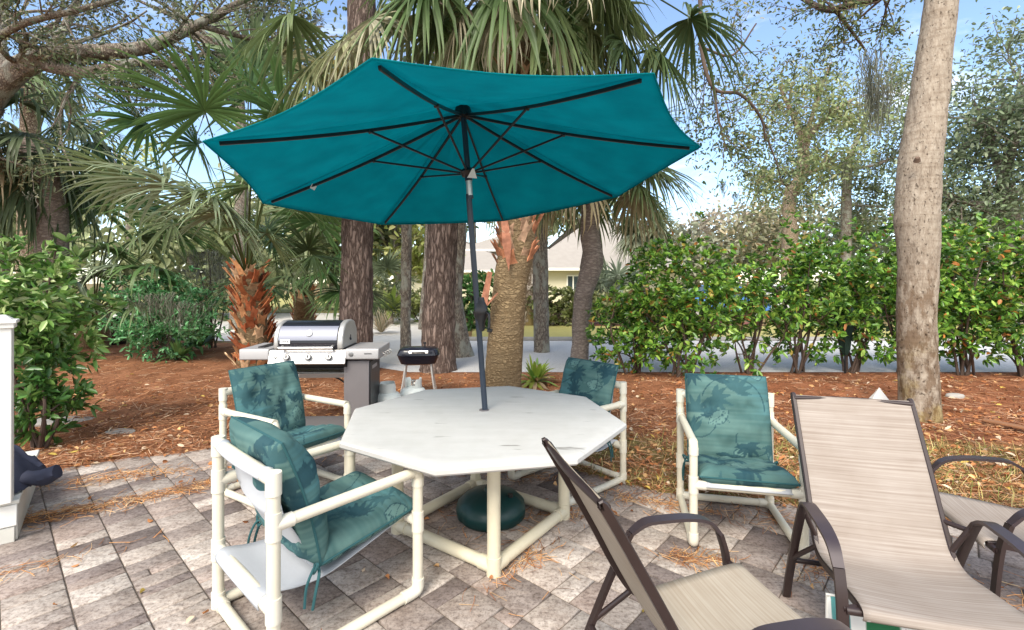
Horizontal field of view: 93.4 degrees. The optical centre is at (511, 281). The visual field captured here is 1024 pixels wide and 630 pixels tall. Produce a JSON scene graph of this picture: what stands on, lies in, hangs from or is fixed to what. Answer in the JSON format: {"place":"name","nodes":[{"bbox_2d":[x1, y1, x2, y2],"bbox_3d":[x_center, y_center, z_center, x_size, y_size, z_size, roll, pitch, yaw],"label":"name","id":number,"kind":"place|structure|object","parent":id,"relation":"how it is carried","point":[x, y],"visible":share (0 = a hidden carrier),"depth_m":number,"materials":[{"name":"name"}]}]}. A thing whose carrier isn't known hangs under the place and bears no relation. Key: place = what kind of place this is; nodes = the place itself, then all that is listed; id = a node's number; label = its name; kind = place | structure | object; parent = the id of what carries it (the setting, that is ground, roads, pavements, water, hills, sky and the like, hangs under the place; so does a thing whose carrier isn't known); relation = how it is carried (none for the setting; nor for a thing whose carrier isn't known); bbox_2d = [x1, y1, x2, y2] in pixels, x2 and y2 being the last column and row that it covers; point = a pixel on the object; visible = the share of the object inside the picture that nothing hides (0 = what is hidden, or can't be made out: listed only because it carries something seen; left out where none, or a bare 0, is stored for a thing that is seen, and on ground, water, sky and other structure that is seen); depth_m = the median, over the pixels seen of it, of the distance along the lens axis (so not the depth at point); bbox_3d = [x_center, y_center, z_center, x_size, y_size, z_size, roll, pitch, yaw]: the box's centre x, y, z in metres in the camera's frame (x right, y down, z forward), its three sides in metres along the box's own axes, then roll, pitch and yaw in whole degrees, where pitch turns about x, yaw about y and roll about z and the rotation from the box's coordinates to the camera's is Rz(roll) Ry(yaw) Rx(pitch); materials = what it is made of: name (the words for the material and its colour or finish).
{"place":"outdoors","nodes":[
{"label":"outdoors","id":0,"kind":"place"},
{"bbox_2d":[74,313,421,365],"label":"driveway","id":1,"kind":"structure","parent":0,"point":[391,335],"depth_m":14.63,"materials":[{"name":"grey concrete"}]},
{"bbox_2d":[373,308,397,331],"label":"grass clump","id":2,"kind":"object","parent":1,"relation":"on","point":[383,325],"visible":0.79,"depth_m":14.52,"materials":[{"name":"beige plant"}]},
{"bbox_2d":[80,294,895,312],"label":"lawn","id":3,"kind":"structure","parent":0,"point":[284,309],"depth_m":27.97,"materials":[{"name":"green plant"}]},
{"bbox_2d":[411,217,691,301],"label":"house","id":4,"kind":"structure","parent":3,"relation":"on","point":[564,258],"depth_m":37.23,"materials":[{"name":"beige paint"}]},
{"bbox_2d":[567,275,577,290],"bbox_3d":[4.559,0.206,35.949,0.972,1.325,0.102,0,0,0],"label":"window","id":5,"kind":"structure","parent":4,"relation":"in","point":[571,279],"depth_m":35.95,"materials":[{"name":"white glass"}]},
{"bbox_2d":[0,448,1023,629],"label":"patio","id":6,"kind":"structure","parent":0,"point":[104,596],"depth_m":2.72,"materials":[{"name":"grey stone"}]},
{"bbox_2d":[0,450,39,544],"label":"deck step","id":7,"kind":"object","parent":6,"relation":"on","point":[13,514],"visible":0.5,"depth_m":2.96,"materials":[{"name":"white paint"}]},
{"bbox_2d":[0,315,19,504],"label":"railing post","id":8,"kind":"object","parent":7,"relation":"on","point":[8,324],"visible":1,"depth_m":2.90,"materials":[{"name":"white paint"}]},
{"bbox_2d":[14,445,62,492],"bbox_3d":[-3.353,1.209,3.120,0.762,0.259,0.440,0,0,0],"label":"furniture cover","id":9,"kind":"object","parent":7,"relation":"on","point":[29,471],"visible":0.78,"depth_m":3.12,"materials":[{"name":"blue fabric"}]},
{"bbox_2d":[219,360,350,508],"bbox_3d":[-1.734,1.136,3.702,0.740,0.933,0.658,0,0,31],"label":"pipe armchair","id":10,"kind":"object","parent":6,"relation":"on","point":[271,393],"visible":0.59,"depth_m":3.72,"materials":[{"name":"teal fabric"}]},
{"bbox_2d":[211,416,423,629],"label":"pipe armchair","id":11,"kind":"object","parent":6,"relation":"on","point":[314,531],"visible":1,"depth_m":2.21,"materials":[{"name":"beige plastic"}]},
{"bbox_2d":[339,386,626,578],"bbox_3d":[-0.190,1.236,3.170,1.698,0.728,1.698,0,0,-12],"label":"patio table","id":12,"kind":"object","parent":6,"relation":"on","point":[444,432],"visible":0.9,"depth_m":2.85,"materials":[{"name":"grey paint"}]},
{"bbox_2d":[456,484,524,531],"bbox_3d":[-0.144,1.434,3.280,0.469,0.328,0.474,0,0,0],"label":"umbrella base","id":13,"kind":"object","parent":6,"relation":"on","point":[471,509],"visible":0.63,"depth_m":3.14,"materials":[{"name":"green plastic"}]},
{"bbox_2d":[202,57,700,409],"bbox_3d":[-0.294,0.055,3.231,2.762,2.732,2.783,0,0,31],"label":"patio umbrella","id":14,"kind":"object","parent":13,"relation":"in","point":[380,141],"visible":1,"depth_m":3.20,"materials":[{"name":"blue fabric"}]},
{"bbox_2d":[0,455,1023,615],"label":"scattered straw","id":15,"kind":"object","parent":6,"relation":"on","point":[695,560],"visible":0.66,"depth_m":3.31,"materials":[{"name":"brown plant"}]},
{"bbox_2d":[508,357,626,505],"bbox_3d":[0.443,1.136,3.858,0.740,0.933,0.658,0,0,-41],"label":"pipe armchair","id":16,"kind":"object","parent":6,"relation":"on","point":[596,382],"visible":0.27,"depth_m":3.86,"materials":[{"name":"teal fabric"}]},
{"bbox_2d":[541,437,850,629],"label":"sling chair","id":17,"kind":"object","parent":6,"relation":"on","point":[729,594],"visible":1,"depth_m":1.77,"materials":[{"name":"brown bronze metal"},{"name":"beige sling fabric"}]},
{"bbox_2d":[676,373,809,558],"bbox_3d":[1.456,1.136,3.154,0.658,0.933,0.740,0,0,13],"label":"pipe armchair","id":18,"kind":"object","parent":6,"relation":"on","point":[727,424],"visible":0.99,"depth_m":3.26,"materials":[{"name":"teal fabric"}]},
{"bbox_2d":[825,592,914,629],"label":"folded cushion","id":19,"kind":"object","parent":6,"relation":"on","point":[857,623],"visible":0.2,"depth_m":1.92,"materials":[{"name":"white fabric"}]},
{"bbox_2d":[782,392,1023,629],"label":"sling chair","id":20,"kind":"object","parent":6,"relation":"on","point":[870,510],"visible":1,"depth_m":2.19,"materials":[{"name":"beige woven sling fabric"},{"name":"brown bronze painted metal"}]},
{"bbox_2d":[932,455,1023,596],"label":"sling chair","id":21,"kind":"object","parent":6,"relation":"on","point":[963,511],"visible":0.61,"depth_m":2.45,"materials":[{"name":"beige woven sling fabric"},{"name":"brown bronze painted metal"}]},
{"bbox_2d":[0,0,1023,283],"label":"sky","id":22,"kind":"structure","parent":0,"point":[969,12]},
{"bbox_2d":[14,284,1023,520],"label":"ground","id":23,"kind":"structure","parent":0,"point":[779,385],"depth_m":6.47,"materials":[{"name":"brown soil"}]},
{"bbox_2d":[0,207,115,298],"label":"background tree","id":24,"kind":"object","parent":23,"relation":"on","point":[87,235],"visible":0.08,"depth_m":22.65,"materials":[{"name":"green plant"}]},
{"bbox_2d":[14,327,102,450],"bbox_3d":[-4.472,1.042,4.580,0.799,1.234,0.954,0,0,0],"label":"garden shrub","id":25,"kind":"object","parent":23,"relation":"in","point":[49,397],"visible":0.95,"depth_m":4.54,"materials":[{"name":"green plant"}]},
{"bbox_2d":[3,17,115,293],"bbox_3d":[-12.393,-2.315,12.317,3.270,7.836,3.342,0,0,0],"label":"palm tree","id":26,"kind":"object","parent":23,"relation":"on","point":[30,118],"visible":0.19,"depth_m":12.30,"materials":[{"name":"green plant"}]},
{"bbox_2d":[0,232,127,439],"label":"garden shrub","id":27,"kind":"object","parent":23,"relation":"on","point":[57,322],"visible":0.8,"depth_m":4.74,"materials":[{"name":"green plant"}]},
{"bbox_2d":[34,416,94,426],"bbox_3d":[-5.142,1.593,5.442,0.842,0.075,0.334,0,0,0],"label":"stepping stone","id":28,"kind":"object","parent":23,"relation":"on","point":[49,422],"visible":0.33,"depth_m":5.41,"materials":[{"name":"grey stone"}]},
{"bbox_2d":[6,145,124,274],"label":"background tree","id":29,"kind":"object","parent":23,"relation":"on","point":[117,233],"visible":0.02,"depth_m":26.85,"materials":[{"name":"green plant"}]},
{"bbox_2d":[0,88,140,357],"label":"palm tree","id":30,"kind":"object","parent":23,"relation":"on","point":[43,222],"visible":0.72,"depth_m":9.24,"materials":[{"name":"green plant"}]},
{"bbox_2d":[8,145,219,353],"bbox_3d":[-8.802,-0.354,10.431,5.919,5.273,4.172,0,0,31],"label":"palm tree","id":31,"kind":"object","parent":23,"relation":"on","point":[103,270],"visible":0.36,"depth_m":10.12,"materials":[{"name":"green plant"}]},
{"bbox_2d":[111,317,127,344],"bbox_3d":[-10.080,1.270,12.240,0.616,0.660,0.616,0,0,-45],"label":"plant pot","id":32,"kind":"object","parent":23,"relation":"on","point":[120,342],"visible":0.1,"depth_m":12.12,"materials":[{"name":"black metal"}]},
{"bbox_2d":[105,428,134,434],"bbox_3d":[-4.144,1.607,5.101,0.310,0.065,0.183,0,0,0],"label":"stepping stone","id":33,"kind":"object","parent":23,"relation":"on","point":[129,431],"visible":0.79,"depth_m":5.06,"materials":[{"name":"grey stone"}]},
{"bbox_2d":[79,130,181,312],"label":"background tree","id":34,"kind":"object","parent":23,"relation":"on","point":[127,226],"visible":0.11,"depth_m":23.86,"materials":[{"name":"green plant"}]},
{"bbox_2d":[96,265,235,362],"bbox_3d":[-6.857,0.745,9.451,2.840,2.118,2.061,0,0,0],"label":"garden shrub","id":35,"kind":"object","parent":23,"relation":"on","point":[171,310],"visible":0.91,"depth_m":9.45,"materials":[{"name":"green plant"}]},
{"bbox_2d":[152,335,208,362],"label":"yucca plant","id":36,"kind":"object","parent":23,"relation":"on","point":[178,348],"visible":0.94,"depth_m":9.57,"materials":[{"name":"green plant"}]},
{"bbox_2d":[28,0,348,368],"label":"palm tree","id":37,"kind":"object","parent":23,"relation":"on","point":[255,326],"visible":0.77,"depth_m":7.33,"materials":[{"name":"green plant"}]},
{"bbox_2d":[92,192,288,322],"bbox_3d":[-13.267,-0.753,20.344,7.071,5.766,6.362,0,0,41],"label":"background tree","id":38,"kind":"object","parent":23,"relation":"on","point":[154,258],"visible":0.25,"depth_m":18.98,"materials":[{"name":"green plant"}]},
{"bbox_2d":[0,0,389,205],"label":"oak tree","id":39,"kind":"object","parent":23,"relation":"on","point":[26,63],"visible":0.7,"depth_m":7.83,"materials":[{"name":"green plant"}]},
{"bbox_2d":[169,310,231,354],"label":"yucca plant","id":40,"kind":"object","parent":23,"relation":"on","point":[207,339],"visible":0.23,"depth_m":10.98,"materials":[{"name":"green plant"}]},
{"bbox_2d":[165,244,256,347],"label":"palm tree","id":41,"kind":"object","parent":23,"relation":"on","point":[211,257],"visible":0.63,"depth_m":11.43,"materials":[{"name":"green plant"}]},
{"bbox_2d":[81,0,346,329],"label":"background tree","id":42,"kind":"object","parent":23,"relation":"on","point":[239,204],"visible":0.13,"depth_m":15.80,"materials":[{"name":"green plant"}]},
{"bbox_2d":[156,178,340,312],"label":"background tree","id":43,"kind":"object","parent":23,"relation":"on","point":[253,208],"visible":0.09,"depth_m":22.93,"materials":[{"name":"green plant"}]},
{"bbox_2d":[196,199,400,328],"bbox_3d":[-4.219,-0.374,10.637,3.934,4.481,3.982,0,0,26],"label":"palm tree","id":44,"kind":"object","parent":23,"relation":"on","point":[305,302],"visible":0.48,"depth_m":10.11,"materials":[{"name":"green plant"}]},
{"bbox_2d":[218,163,401,309],"bbox_3d":[-9.956,-3.714,27.072,9.939,11.065,9.279,0,0,0],"label":"background tree","id":45,"kind":"object","parent":23,"relation":"on","point":[386,233],"visible":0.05,"depth_m":25.49,"materials":[{"name":"green plant"}]},
{"bbox_2d":[239,319,391,426],"bbox_3d":[-2.047,1.006,5.132,1.444,1.187,0.584,0,0,-2],"label":"gas grill","id":46,"kind":"object","parent":23,"relation":"on","point":[323,349],"visible":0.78,"depth_m":4.96,"materials":[{"name":"silver metal"}]},
{"bbox_2d":[248,0,430,329],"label":"background tree","id":47,"kind":"object","parent":23,"relation":"on","point":[424,263],"depth_m":15.82,"materials":[{"name":"green plant"}]},
{"bbox_2d":[315,275,396,316],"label":"garden bush","id":48,"kind":"object","parent":23,"relation":"on","point":[381,285],"visible":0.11,"depth_m":19.10,"materials":[{"name":"green plant"}]},
{"bbox_2d":[326,248,421,315],"bbox_3d":[-6.075,0.298,22.098,4.911,3.830,4.778,0,0,0],"label":"palmetto","id":49,"kind":"object","parent":23,"relation":"on","point":[391,263],"visible":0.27,"depth_m":21.67,"materials":[{"name":"green plant"}]},
{"bbox_2d":[339,0,412,342],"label":"pine tree","id":50,"kind":"object","parent":23,"relation":"on","point":[356,298],"visible":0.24,"depth_m":8.22,"materials":[{"name":"brown plant"}]},
{"bbox_2d":[378,381,400,402],"bbox_3d":[-1.400,1.370,5.419,0.310,0.460,0.313,0,0,-17],"label":"propane tank","id":51,"kind":"object","parent":23,"relation":"on","point":[387,390],"visible":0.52,"depth_m":5.33,"materials":[{"name":"white metal"}]},
{"bbox_2d":[322,218,465,295],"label":"background tree","id":52,"kind":"object","parent":23,"relation":"on","point":[418,235],"visible":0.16,"depth_m":25.07,"materials":[{"name":"green plant"}]},
{"bbox_2d":[374,285,417,323],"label":"sago plant","id":53,"kind":"object","parent":23,"relation":"on","point":[392,295],"visible":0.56,"depth_m":17.63,"materials":[{"name":"green plant"}]},
{"bbox_2d":[400,225,411,347],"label":"shade tree","id":54,"kind":"object","parent":23,"relation":"on","point":[405,287],"visible":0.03,"depth_m":10.78,"materials":[{"name":"brown plant"}]},
{"bbox_2d":[400,377,424,395],"bbox_3d":[-1.160,1.370,5.660,0.310,0.460,0.310,0,0,4],"label":"propane tank","id":55,"kind":"object","parent":23,"relation":"on","point":[408,388],"visible":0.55,"depth_m":5.60,"materials":[{"name":"white metal"}]},
{"bbox_2d":[397,342,439,391],"bbox_3d":[-1.303,1.231,6.728,0.580,0.743,0.434,0,0,-6],"label":"charcoal grill","id":56,"kind":"object","parent":23,"relation":"on","point":[418,355],"visible":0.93,"depth_m":6.60,"materials":[{"name":"black metal"}]},
{"bbox_2d":[386,287,465,321],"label":"garden bush","id":57,"kind":"object","parent":23,"relation":"on","point":[415,304],"visible":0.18,"depth_m":18.94,"materials":[{"name":"green plant"}]},
{"bbox_2d":[455,223,474,357],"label":"shade tree","id":58,"kind":"object","parent":23,"relation":"on","point":[463,346],"visible":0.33,"depth_m":10.13,"materials":[{"name":"plant"}]},
{"bbox_2d":[462,268,494,330],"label":"garden bush","id":59,"kind":"object","parent":23,"relation":"on","point":[469,310],"visible":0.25,"depth_m":15.84,"materials":[{"name":"green plant"}]},
{"bbox_2d":[466,222,495,242],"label":"background tree","id":60,"kind":"object","parent":23,"relation":"on","point":[475,226],"visible":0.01,"depth_m":47.87,"materials":[{"name":"plant"}]},
{"bbox_2d":[419,0,544,373],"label":"pine tree","id":61,"kind":"object","parent":23,"relation":"on","point":[438,321],"visible":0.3,"depth_m":8.42,"materials":[{"name":"brown plant"}]},
{"bbox_2d":[220,0,765,387],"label":"palm tree","id":62,"kind":"object","parent":23,"relation":"on","point":[506,36],"visible":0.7,"depth_m":6.10,"materials":[{"name":"green plant"}]},
{"bbox_2d":[14,372,1023,629],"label":"fallen leaves","id":63,"kind":"object","parent":23,"relation":"on","point":[996,466],"visible":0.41,"depth_m":4.58,"materials":[{"name":"brown plant"}]},
{"bbox_2d":[485,221,558,325],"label":"palm tree","id":64,"kind":"object","parent":23,"relation":"on","point":[528,320],"visible":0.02,"depth_m":17.07,"materials":[{"name":"green plant"}]},
{"bbox_2d":[521,354,558,389],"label":"fern clump","id":65,"kind":"object","parent":23,"relation":"on","point":[537,371],"visible":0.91,"depth_m":7.34,"materials":[{"name":"green plant"}]},
{"bbox_2d":[548,198,617,244],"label":"background tree","id":66,"kind":"object","parent":23,"relation":"on","point":[556,230],"visible":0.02,"depth_m":45.53,"materials":[{"name":"green plant"}]},
{"bbox_2d":[571,255,654,315],"bbox_3d":[5.115,0.505,23.630,5.065,4.194,5.540,0,0,0],"label":"palmetto","id":67,"kind":"object","parent":23,"relation":"on","point":[608,278],"visible":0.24,"depth_m":22.82,"materials":[{"name":"green plant"}]},
{"bbox_2d":[535,103,706,359],"bbox_3d":[1.626,-0.733,9.055,3.846,4.918,3.897,0,0,23],"label":"palm tree","id":68,"kind":"object","parent":23,"relation":"on","point":[639,199],"visible":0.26,"depth_m":8.91,"materials":[{"name":"green plant"}]},
{"bbox_2d":[570,284,689,324],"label":"garden bush","id":69,"kind":"object","parent":23,"relation":"on","point":[606,303],"visible":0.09,"depth_m":17.15,"materials":[{"name":"green plant"}]},
{"bbox_2d":[584,287,682,373],"bbox_3d":[2.133,0.879,8.369,1.758,1.569,1.414,0,0,19],"label":"hedge shrub","id":70,"kind":"object","parent":23,"relation":"on","point":[625,335],"visible":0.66,"depth_m":8.22,"materials":[{"name":"green plant"}]},
{"bbox_2d":[608,199,685,289],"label":"palm tree","id":71,"kind":"object","parent":23,"relation":"on","point":[623,246],"visible":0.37,"depth_m":30.31,"materials":[{"name":"green plant"}]},
{"bbox_2d":[589,322,762,325],"bbox_3d":[5.600,1.570,17.800,6.800,0.001,1.600,0,0,0],"label":"mulch strip","id":72,"kind":"object","parent":23,"relation":"on","point":[596,323],"visible":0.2,"depth_m":17.45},
{"bbox_2d":[608,211,759,379],"bbox_3d":[2.942,0.295,8.168,2.173,2.868,1.992,0,0,-36],"label":"hedge shrub","id":73,"kind":"object","parent":23,"relation":"on","point":[682,302],"visible":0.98,"depth_m":7.88,"materials":[{"name":"green plant"}]},
{"bbox_2d":[533,0,841,352],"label":"oak tree","id":74,"kind":"object","parent":23,"relation":"on","point":[540,307],"visible":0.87,"depth_m":10.05,"materials":[{"name":"green plant"}]},
{"bbox_2d":[610,207,778,290],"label":"background tree","id":75,"kind":"object","parent":23,"relation":"on","point":[693,241],"visible":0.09,"depth_m":42.06,"materials":[{"name":"green plant"}]},
{"bbox_2d":[687,285,770,318],"bbox_3d":[8.750,0.875,21.000,4.500,1.450,1.812,0,0,-11],"label":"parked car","id":76,"kind":"object","parent":23,"relation":"on","point":[702,289],"visible":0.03,"depth_m":20.44,"materials":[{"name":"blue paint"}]},
{"bbox_2d":[668,197,804,273],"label":"background tree","id":77,"kind":"object","parent":23,"relation":"on","point":[705,228],"visible":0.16,"depth_m":48.14,"materials":[{"name":"green plant"}]},
{"bbox_2d":[469,337,1020,340],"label":"kerb","id":78,"kind":"structure","parent":23,"relation":"on","point":[570,339],"depth_m":12.91,"materials":[{"name":"concrete"}]},
{"bbox_2d":[698,255,807,375],"bbox_3d":[4.111,0.603,8.359,1.762,2.117,1.696,0,0,0],"label":"hedge shrub","id":79,"kind":"object","parent":23,"relation":"on","point":[761,313],"visible":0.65,"depth_m":8.17,"materials":[{"name":"green plant"}]},
{"bbox_2d":[685,183,892,286],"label":"background tree","id":80,"kind":"object","parent":23,"relation":"on","point":[755,221],"visible":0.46,"depth_m":42.45,"materials":[{"name":"green plant"}]},
{"bbox_2d":[736,211,854,373],"bbox_3d":[4.909,0.205,8.388,1.746,2.906,1.949,0,0,38],"label":"hedge shrub","id":81,"kind":"object","parent":23,"relation":"on","point":[804,256],"visible":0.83,"depth_m":8.27,"materials":[{"name":"green plant"}]},
{"bbox_2d":[574,417,1023,507],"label":"dry grass","id":82,"kind":"structure","parent":23,"relation":"on","point":[940,446],"depth_m":4.00,"materials":[{"name":"brown plant"}]},
{"bbox_2d":[723,50,910,280],"bbox_3d":[18.201,-6.486,28.690,10.019,16.573,10.649,0,0,33],"label":"oak tree","id":83,"kind":"object","parent":23,"relation":"on","point":[838,111],"visible":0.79,"depth_m":27.16,"materials":[{"name":"green plant"}]},
{"bbox_2d":[762,279,886,316],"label":"garden bush","id":84,"kind":"object","parent":23,"relation":"on","point":[814,286],"visible":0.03,"depth_m":20.64,"materials":[{"name":"green plant"}]},
{"bbox_2d":[833,307,855,372],"bbox_3d":[5.785,0.970,8.369,0.388,1.300,0.337,0,0,0],"label":"closed parasol","id":85,"kind":"object","parent":23,"relation":"on","point":[845,348],"visible":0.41,"depth_m":8.30,"materials":[{"name":"green fabric"}]},
{"bbox_2d":[796,217,896,373],"bbox_3d":[5.993,0.259,8.440,2.111,2.803,1.833,0,0,0],"label":"hedge shrub","id":86,"kind":"object","parent":23,"relation":"on","point":[860,295],"visible":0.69,"depth_m":8.16,"materials":[{"name":"green plant"}]},
{"bbox_2d":[748,0,959,423],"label":"shade tree","id":87,"kind":"object","parent":23,"relation":"on","point":[917,216],"visible":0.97,"depth_m":5.46,"materials":[{"name":"grey plant"}]},
{"bbox_2d":[759,29,970,280],"bbox_3d":[22.219,-7.288,30.361,12.398,18.177,9.194,0,0,0],"label":"oak tree","id":88,"kind":"object","parent":23,"relation":"on","point":[847,211],"visible":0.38,"depth_m":30.58,"materials":[{"name":"green plant"}]},
{"bbox_2d":[869,388,888,399],"bbox_3d":[4.714,1.482,6.197,0.370,0.235,0.160,0,0,0],"label":"folded board","id":89,"kind":"object","parent":23,"relation":"on","point":[878,394],"visible":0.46,"depth_m":6.17,"materials":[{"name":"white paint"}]},
{"bbox_2d":[801,177,995,294],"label":"background tree","id":90,"kind":"object","parent":23,"relation":"on","point":[884,250],"visible":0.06,"depth_m":37.96,"materials":[{"name":"green plant"}]},
{"bbox_2d":[855,214,967,371],"bbox_3d":[6.814,0.183,8.343,1.790,2.951,1.634,0,0,-29],"label":"hedge shrub","id":91,"kind":"object","parent":23,"relation":"on","point":[887,310],"visible":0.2,"depth_m":8.14,"materials":[{"name":"green plant"}]},
{"bbox_2d":[859,180,1023,282],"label":"background tree","id":92,"kind":"object","parent":23,"relation":"on","point":[893,254],"visible":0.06,"depth_m":30.92,"materials":[{"name":"green plant"}]},
{"bbox_2d":[860,0,1023,323],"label":"oak tree","id":93,"kind":"object","parent":23,"relation":"on","point":[1003,191],"visible":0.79,"depth_m":16.61,"materials":[{"name":"green plant"}]},
{"bbox_2d":[945,393,964,398],"bbox_3d":[5.878,1.535,6.399,0.231,0.090,0.141,0,0,0],"label":"garden rock","id":94,"kind":"object","parent":23,"relation":"on","point":[958,395],"visible":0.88,"depth_m":6.36,"materials":[{"name":"grey stone"}]},
{"bbox_2d":[887,212,1023,375],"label":"hedge shrub","id":95,"kind":"object","parent":23,"relation":"on","point":[962,283],"visible":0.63,"depth_m":7.92,"materials":[{"name":"green plant"}]},
{"bbox_2d":[946,220,1023,376],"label":"hedge shrub","id":96,"kind":"object","parent":23,"relation":"on","point":[1017,350],"visible":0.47,"depth_m":8.05,"materials":[{"name":"green plant"}]},
{"bbox_2d":[982,418,1023,429],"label":"wooden plank","id":97,"kind":"object","parent":23,"relation":"on","point":[1003,423],"visible":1,"depth_m":5.14,"materials":[{"name":"brown wood"}]},
{"bbox_2d":[380,341,1023,371],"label":"road","id":98,"kind":"structure","parent":0,"point":[558,354],"depth_m":9.56,"materials":[{"name":"grey asphalt"}]},
{"bbox_2d":[472,325,1023,336],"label":"lawn","id":99,"kind":"structure","parent":0,"point":[560,331],"depth_m":14.83,"materials":[{"name":"green plant"}]},
{"bbox_2d":[525,284,602,325],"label":"garden bush","id":100,"kind":"object","parent":99,"relation":"on","point":[559,309],"visible":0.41,"depth_m":17.07,"materials":[{"name":"green plant"}]}
]}

